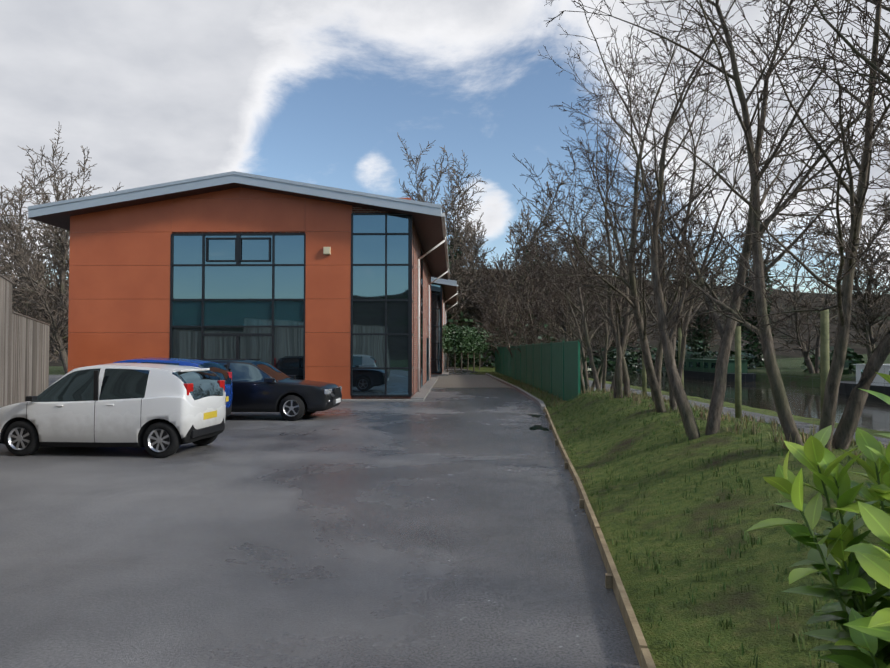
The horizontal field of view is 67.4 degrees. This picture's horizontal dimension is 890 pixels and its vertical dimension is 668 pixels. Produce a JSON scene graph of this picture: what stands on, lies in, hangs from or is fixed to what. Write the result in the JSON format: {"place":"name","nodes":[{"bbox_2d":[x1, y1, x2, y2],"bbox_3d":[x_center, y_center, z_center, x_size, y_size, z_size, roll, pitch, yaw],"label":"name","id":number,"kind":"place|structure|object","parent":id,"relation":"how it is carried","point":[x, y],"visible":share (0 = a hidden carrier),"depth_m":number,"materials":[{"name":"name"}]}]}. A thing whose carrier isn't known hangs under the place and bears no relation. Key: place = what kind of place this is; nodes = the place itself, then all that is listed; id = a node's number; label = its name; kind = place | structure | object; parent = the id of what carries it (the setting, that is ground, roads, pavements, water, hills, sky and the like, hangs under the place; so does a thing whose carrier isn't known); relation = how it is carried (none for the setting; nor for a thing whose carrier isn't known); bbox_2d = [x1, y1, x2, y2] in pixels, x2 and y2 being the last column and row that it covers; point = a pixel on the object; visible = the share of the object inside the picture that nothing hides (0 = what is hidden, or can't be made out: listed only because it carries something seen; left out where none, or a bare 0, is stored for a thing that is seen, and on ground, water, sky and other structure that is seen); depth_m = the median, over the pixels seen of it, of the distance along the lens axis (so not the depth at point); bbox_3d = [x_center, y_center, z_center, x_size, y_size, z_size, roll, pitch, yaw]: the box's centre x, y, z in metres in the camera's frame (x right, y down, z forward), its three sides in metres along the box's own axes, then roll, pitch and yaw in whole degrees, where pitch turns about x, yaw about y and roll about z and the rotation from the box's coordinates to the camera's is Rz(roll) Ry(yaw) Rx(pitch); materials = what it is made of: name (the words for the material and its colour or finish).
{"place":"outdoors","nodes":[
{"label":"outdoors","id":0,"kind":"place"},
{"bbox_2d":[49,366,452,374],"bbox_3d":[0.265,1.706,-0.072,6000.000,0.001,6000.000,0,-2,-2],"label":"ground","id":1,"kind":"structure","parent":0,"point":[56,370],"depth_m":59.92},
{"bbox_2d":[0,173,68,317],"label":"tree","id":2,"kind":"object","parent":1,"relation":"on","point":[5,216],"visible":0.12,"depth_m":56.19,"materials":[{"name":"brown plant"}]},
{"bbox_2d":[0,127,75,361],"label":"tree","id":3,"kind":"object","parent":1,"relation":"on","point":[23,311],"visible":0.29,"depth_m":48.67,"materials":[{"name":"brown plant"}]},
{"bbox_2d":[0,145,122,373],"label":"tree","id":4,"kind":"object","parent":1,"relation":"on","point":[55,336],"visible":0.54,"depth_m":42.91,"materials":[{"name":"brown plant"}]},
{"bbox_2d":[432,283,445,372],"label":"building wall","id":5,"kind":"structure","parent":1,"relation":"on","point":[442,325],"depth_m":49.86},
{"bbox_2d":[431,285,441,372],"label":"building window frames","id":6,"kind":"structure","parent":5,"relation":"attached to","point":[440,326],"depth_m":47.01,"materials":[{"name":"black metal"}]},
{"bbox_2d":[431,284,439,372],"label":"window glass","id":7,"kind":"object","parent":6,"relation":"in","point":[435,331],"visible":0.1,"depth_m":47.06,"materials":[{"name":"glass"}]},
{"bbox_2d":[443,285,457,372],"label":"gutter downpipes","id":8,"kind":"object","parent":5,"relation":"attached to","point":[456,304],"visible":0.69,"depth_m":50.42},
{"bbox_2d":[397,132,490,329],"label":"tree","id":9,"kind":"object","parent":1,"relation":"on","point":[454,310],"visible":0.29,"depth_m":67.14,"materials":[{"name":"brown plant"}]},
{"bbox_2d":[447,311,863,374],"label":"scrub shrub","id":10,"kind":"object","parent":1,"relation":"on","point":[849,368],"visible":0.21,"depth_m":61.50,"materials":[{"name":"green plant"}]},
{"bbox_2d":[0,375,640,667],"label":"road asphalt","id":11,"kind":"structure","parent":0,"point":[443,528],"depth_m":5.66,"materials":[{"name":"grey asphalt"}]},
{"bbox_2d":[0,274,49,407],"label":"timber fence","id":12,"kind":"object","parent":11,"relation":"on","point":[24,356],"visible":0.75,"depth_m":16.08,"materials":[{"name":"beige wood"}]},
{"bbox_2d":[0,363,225,457],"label":"white hatchback car","id":13,"kind":"object","parent":11,"relation":"on","point":[160,410],"visible":1,"depth_m":10.61,"materials":[{"name":"paint"}]},
{"bbox_2d":[114,358,232,415],"bbox_3d":[-6.604,1.284,14.452,3.658,1.544,1.976,0,-2,-2],"label":"blue hatchback car","id":14,"kind":"object","parent":11,"relation":"on","point":[222,372],"visible":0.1,"depth_m":14.28,"materials":[{"name":"blue paint"}]},
{"bbox_2d":[195,359,341,420],"bbox_3d":[-5.074,1.380,16.995,4.770,1.485,2.080,0,-2,2],"label":"dark blue car","id":15,"kind":"object","parent":11,"relation":"on","point":[259,386],"visible":0.56,"depth_m":16.10,"materials":[{"name":"blue paint"}]},
{"bbox_2d":[172,206,430,398],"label":"building wall","id":16,"kind":"structure","parent":11,"relation":"on","point":[426,271],"depth_m":26.19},
{"bbox_2d":[28,171,447,279],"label":"building roof","id":17,"kind":"structure","parent":16,"relation":"on","point":[427,219],"depth_m":22.58,"materials":[{"name":"grey metal"}]},
{"bbox_2d":[68,187,410,398],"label":"building wall","id":18,"kind":"structure","parent":16,"relation":"attached to","point":[119,282],"depth_m":23.14,"materials":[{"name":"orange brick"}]},
{"bbox_2d":[323,247,330,254],"bbox_3d":[-4.068,-2.872,23.012,0.240,0.260,0.120,0,-2,1],"label":"security light","id":19,"kind":"object","parent":18,"relation":"attached to","point":[326,250],"visible":1,"depth_m":22.95,"materials":[{"name":"white plastic"}]},
{"bbox_2d":[169,213,413,396],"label":"building window frames","id":20,"kind":"structure","parent":16,"relation":"in","point":[237,260],"depth_m":23.04,"materials":[{"name":"black metal"}]},
{"bbox_2d":[172,215,407,394],"bbox_3d":[-5.316,-0.924,23.677,8.260,6.380,1.170,0,-2,1],"label":"window glass","id":21,"kind":"object","parent":20,"relation":"in","point":[237,282],"visible":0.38,"depth_m":23.10,"materials":[{"name":"blue glass"}]},
{"bbox_2d":[417,213,449,391],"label":"building gutter downpipes","id":22,"kind":"object","parent":16,"relation":"attached to","point":[444,241],"visible":0.92,"depth_m":26.40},
{"bbox_2d":[432,375,510,387],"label":"paving blocks","id":23,"kind":"structure","parent":11,"relation":"on","point":[467,381],"depth_m":36.01,"materials":[{"name":"grey concrete"}]},
{"bbox_2d":[485,373,545,409],"bbox_3d":[3.052,2.534,33.854,0.424,0.160,29.708,0,-2,0],"label":"concrete kerb","id":24,"kind":"object","parent":11,"relation":"on","point":[534,399],"visible":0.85,"depth_m":26.43,"materials":[{"name":"grey concrete"}]},
{"bbox_2d":[527,414,548,430],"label":"road puddles","id":25,"kind":"object","parent":11,"relation":"on","point":[535,427],"visible":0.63,"depth_m":14.69,"materials":[{"name":"black liquid"}]},
{"bbox_2d":[543,407,655,667],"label":"timber edging","id":26,"kind":"object","parent":11,"relation":"on","point":[613,581],"visible":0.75,"depth_m":4.73,"materials":[{"name":"brown wood"}]},
{"bbox_2d":[341,377,437,400],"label":"pavement","id":27,"kind":"structure","parent":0,"point":[425,390],"depth_m":23.54,"materials":[{"name":"grey concrete"}]},
{"bbox_2d":[352,248,427,398],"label":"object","id":28,"kind":"object","parent":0,"point":[421,345],"visible":0.46,"depth_m":29.67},
{"bbox_2d":[431,294,443,374],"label":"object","id":29,"kind":"object","parent":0,"point":[438,373],"visible":0.19,"depth_m":46.99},
{"bbox_2d":[431,371,448,375],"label":"kerb apron","id":30,"kind":"object","parent":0,"point":[445,373],"visible":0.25,"depth_m":46.81,"materials":[{"name":"grey concrete"}]},
{"bbox_2d":[431,277,456,305],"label":"building roof","id":31,"kind":"structure","parent":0,"point":[449,287],"depth_m":48.93,"materials":[{"name":"grey metal"}]},
{"bbox_2d":[0,0,889,294],"label":"sky","id":32,"kind":"structure","parent":0,"point":[318,92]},
{"bbox_2d":[16,269,889,365],"bbox_3d":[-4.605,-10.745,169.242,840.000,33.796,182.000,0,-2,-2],"label":"hill woodland","id":33,"kind":"object","parent":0,"point":[858,348],"visible":0.02,"depth_m":124.23,"materials":[{"name":"brown plant"}]},
{"bbox_2d":[444,366,482,374],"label":"road","id":34,"kind":"structure","parent":0,"point":[458,371],"depth_m":53.18,"materials":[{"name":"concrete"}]},
{"bbox_2d":[456,353,889,667],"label":"bank","id":35,"kind":"structure","parent":0,"point":[690,634],"depth_m":5.64,"materials":[{"name":"green plant"}]},
{"bbox_2d":[442,324,488,371],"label":"pleached tree","id":36,"kind":"object","parent":35,"relation":"on","point":[458,339],"depth_m":53.50,"materials":[{"name":"green plant"}]},
{"bbox_2d":[439,150,501,363],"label":"tree","id":37,"kind":"object","parent":35,"relation":"on","point":[450,228],"visible":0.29,"depth_m":76.69,"materials":[{"name":"brown plant"}]},
{"bbox_2d":[461,259,487,326],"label":"tree","id":38,"kind":"object","parent":35,"relation":"on","point":[477,287],"depth_m":93.86,"materials":[{"name":"brown plant"}]},
{"bbox_2d":[448,188,541,366],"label":"tree","id":39,"kind":"object","parent":35,"relation":"on","point":[472,238],"visible":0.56,"depth_m":70.36,"materials":[{"name":"brown plant"}]},
{"bbox_2d":[469,281,546,354],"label":"tree","id":40,"kind":"object","parent":35,"relation":"on","point":[491,335],"visible":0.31,"depth_m":50.61,"materials":[{"name":"brown plant"}]},
{"bbox_2d":[484,265,540,346],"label":"tree","id":41,"kind":"object","parent":35,"relation":"on","point":[510,317],"visible":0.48,"depth_m":44.59,"materials":[{"name":"brown plant"}]},
{"bbox_2d":[476,224,559,351],"bbox_3d":[3.938,-1.488,34.441,4.853,8.556,4.045,0,-2,-2],"label":"tree","id":42,"kind":"object","parent":35,"relation":"on","point":[522,315],"visible":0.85,"depth_m":34.81,"materials":[{"name":"brown plant"}]},
{"bbox_2d":[484,209,560,343],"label":"tree","id":43,"kind":"object","parent":35,"relation":"on","point":[509,256],"visible":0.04,"depth_m":80.22,"materials":[{"name":"brown plant"}]},
{"bbox_2d":[473,160,580,345],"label":"tree","id":44,"kind":"object","parent":35,"relation":"on","point":[537,274],"visible":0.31,"depth_m":69.43,"materials":[{"name":"brown plant"}]},
{"bbox_2d":[471,252,585,356],"bbox_3d":[4.964,-1.116,38.943,6.635,8.054,3.821,-1,-2,37],"label":"tree","id":45,"kind":"object","parent":35,"relation":"on","point":[503,317],"visible":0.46,"depth_m":39.60,"materials":[{"name":"brown plant"}]},
{"bbox_2d":[495,339,580,400],"bbox_3d":[5.286,1.655,36.956,2.630,2.080,34.667,0,-2,0],"label":"green fence","id":46,"kind":"object","parent":35,"relation":"on","point":[552,368],"visible":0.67,"depth_m":26.07,"materials":[{"name":"green metal"}]},
{"bbox_2d":[534,231,583,337],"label":"tree","id":47,"kind":"object","parent":35,"relation":"on","point":[553,297],"visible":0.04,"depth_m":76.10,"materials":[{"name":"brown plant"}]},
{"bbox_2d":[523,238,603,343],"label":"tree","id":48,"kind":"object","parent":35,"relation":"on","point":[551,317],"visible":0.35,"depth_m":30.62,"materials":[{"name":"brown plant"}]},
{"bbox_2d":[528,214,609,345],"bbox_3d":[5.317,-1.122,27.250,3.363,7.509,3.956,0,-2,-2],"label":"tree","id":49,"kind":"object","parent":35,"relation":"on","point":[562,316],"visible":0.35,"depth_m":27.46,"materials":[{"name":"brown plant"}]},
{"bbox_2d":[560,231,611,357],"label":"tree","id":50,"kind":"object","parent":35,"relation":"on","point":[595,348],"visible":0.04,"depth_m":89.45,"materials":[{"name":"brown plant"}]},
{"bbox_2d":[535,223,645,393],"bbox_3d":[5.089,-0.658,24.171,3.736,6.407,3.488,0,-2,-17],"label":"tree","id":51,"kind":"object","parent":35,"relation":"on","point":[582,384],"visible":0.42,"depth_m":24.27,"materials":[{"name":"brown plant"}]},
{"bbox_2d":[530,202,650,344],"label":"tree","id":52,"kind":"object","parent":35,"relation":"on","point":[563,326],"visible":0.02,"depth_m":67.08,"materials":[{"name":"brown plant"}]},
{"bbox_2d":[516,208,682,392],"bbox_3d":[5.455,-0.750,21.701,3.250,6.411,5.584,1,-2,-39],"label":"tree","id":53,"kind":"object","parent":35,"relation":"on","point":[584,356],"visible":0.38,"depth_m":21.51,"materials":[{"name":"brown plant"}]},
{"bbox_2d":[511,148,700,391],"bbox_3d":[4.371,-2.040,19.013,5.131,8.153,5.206,0,-2,-2],"label":"tree","id":54,"kind":"object","parent":35,"relation":"on","point":[588,349],"visible":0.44,"depth_m":19.21,"materials":[{"name":"brown plant"}]},
{"bbox_2d":[446,233,773,366],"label":"ivy on trees","id":55,"kind":"object","parent":35,"relation":"on","point":[755,339],"depth_m":65.04,"materials":[{"name":"green plant"}]},
{"bbox_2d":[597,262,644,352],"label":"tree","id":56,"kind":"object","parent":35,"relation":"on","point":[613,344],"visible":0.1,"depth_m":96.22,"materials":[{"name":"brown plant"}]},
{"bbox_2d":[535,50,713,397],"bbox_3d":[4.017,-2.569,15.186,3.644,8.531,4.984,0,-2,-2],"label":"tree","id":57,"kind":"object","parent":35,"relation":"on","point":[621,369],"visible":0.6,"depth_m":15.21,"materials":[{"name":"brown plant"}]},
{"bbox_2d":[612,269,652,348],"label":"tree","id":58,"kind":"object","parent":35,"relation":"on","point":[635,335],"visible":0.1,"depth_m":106.91,"materials":[{"name":"brown plant"}]},
{"bbox_2d":[512,0,790,412],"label":"tree","id":59,"kind":"object","parent":35,"relation":"on","point":[654,377],"visible":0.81,"depth_m":11.36,"materials":[{"name":"brown plant"}]},
{"bbox_2d":[649,234,704,342],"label":"tree","id":60,"kind":"object","parent":35,"relation":"on","point":[672,291],"visible":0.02,"depth_m":87.94,"materials":[{"name":"brown plant"}]},
{"bbox_2d":[642,204,714,350],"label":"tree","id":61,"kind":"object","parent":35,"relation":"on","point":[669,321],"visible":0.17,"depth_m":70.87,"materials":[{"name":"brown plant"}]},
{"bbox_2d":[480,371,888,667],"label":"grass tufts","id":62,"kind":"object","parent":35,"relation":"on","point":[637,396],"visible":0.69,"depth_m":7.60,"materials":[{"name":"green plant"}]},
{"bbox_2d":[678,246,732,349],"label":"tree","id":63,"kind":"object","parent":35,"relation":"on","point":[713,331],"visible":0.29,"depth_m":82.08,"materials":[{"name":"brown plant"}]},
{"bbox_2d":[546,0,889,449],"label":"tree","id":64,"kind":"object","parent":35,"relation":"on","point":[842,436],"visible":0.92,"depth_m":6.93,"materials":[{"name":"brown plant"}]},
{"bbox_2d":[600,21,848,400],"bbox_3d":[5.483,-1.923,13.568,4.655,7.159,4.414,0,-2,-2],"label":"tree","id":65,"kind":"object","parent":35,"relation":"on","point":[683,347],"visible":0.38,"depth_m":13.12,"materials":[{"name":"brown plant"}]},
{"bbox_2d":[578,0,889,439],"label":"tree","id":66,"kind":"object","parent":35,"relation":"on","point":[726,333],"visible":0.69,"depth_m":9.05,"materials":[{"name":"brown plant"}]},
{"bbox_2d":[687,184,795,366],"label":"tree","id":67,"kind":"object","parent":35,"relation":"on","point":[766,260],"visible":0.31,"depth_m":60.77,"materials":[{"name":"brown plant"}]},
{"bbox_2d":[616,258,888,441],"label":"stock fence wire","id":68,"kind":"object","parent":35,"relation":"on","point":[824,345],"visible":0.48,"depth_m":10.47,"materials":[{"name":"grey metal"}]},
{"bbox_2d":[744,216,860,372],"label":"tree","id":69,"kind":"object","parent":35,"relation":"on","point":[804,317],"visible":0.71,"depth_m":44.69,"materials":[{"name":"brown plant"}]},
{"bbox_2d":[745,372,889,667],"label":"laurel shrub","id":70,"kind":"object","parent":35,"relation":"on","point":[864,565],"visible":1,"depth_m":2.33,"materials":[{"name":"green plant"}]},
{"bbox_2d":[758,0,889,188],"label":"tree","id":71,"kind":"object","parent":35,"relation":"on","point":[873,67],"visible":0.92,"depth_m":4.86,"materials":[{"name":"brown plant"}]},
{"bbox_2d":[781,179,889,359],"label":"tree","id":72,"kind":"object","parent":35,"relation":"on","point":[869,340],"visible":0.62,"depth_m":52.49,"materials":[{"name":"brown plant"}]},
{"bbox_2d":[831,119,889,305],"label":"tree","id":73,"kind":"object","parent":35,"relation":"on","point":[880,215],"visible":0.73,"depth_m":38.55,"materials":[{"name":"brown plant"}]},
{"bbox_2d":[582,366,889,431],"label":"canal water","id":74,"kind":"structure","parent":0,"point":[875,411],"depth_m":30.43,"materials":[{"name":"grey liquid"}]},
{"bbox_2d":[677,359,755,381],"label":"narrowboat","id":75,"kind":"object","parent":74,"relation":"on","point":[698,371],"visible":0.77,"depth_m":49.70,"materials":[{"name":"green"}]},
{"bbox_2d":[838,364,889,397],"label":"boat","id":76,"kind":"object","parent":74,"relation":"on","point":[845,387],"visible":0.36,"depth_m":30.46,"materials":[{"name":"grey"}]}
]}

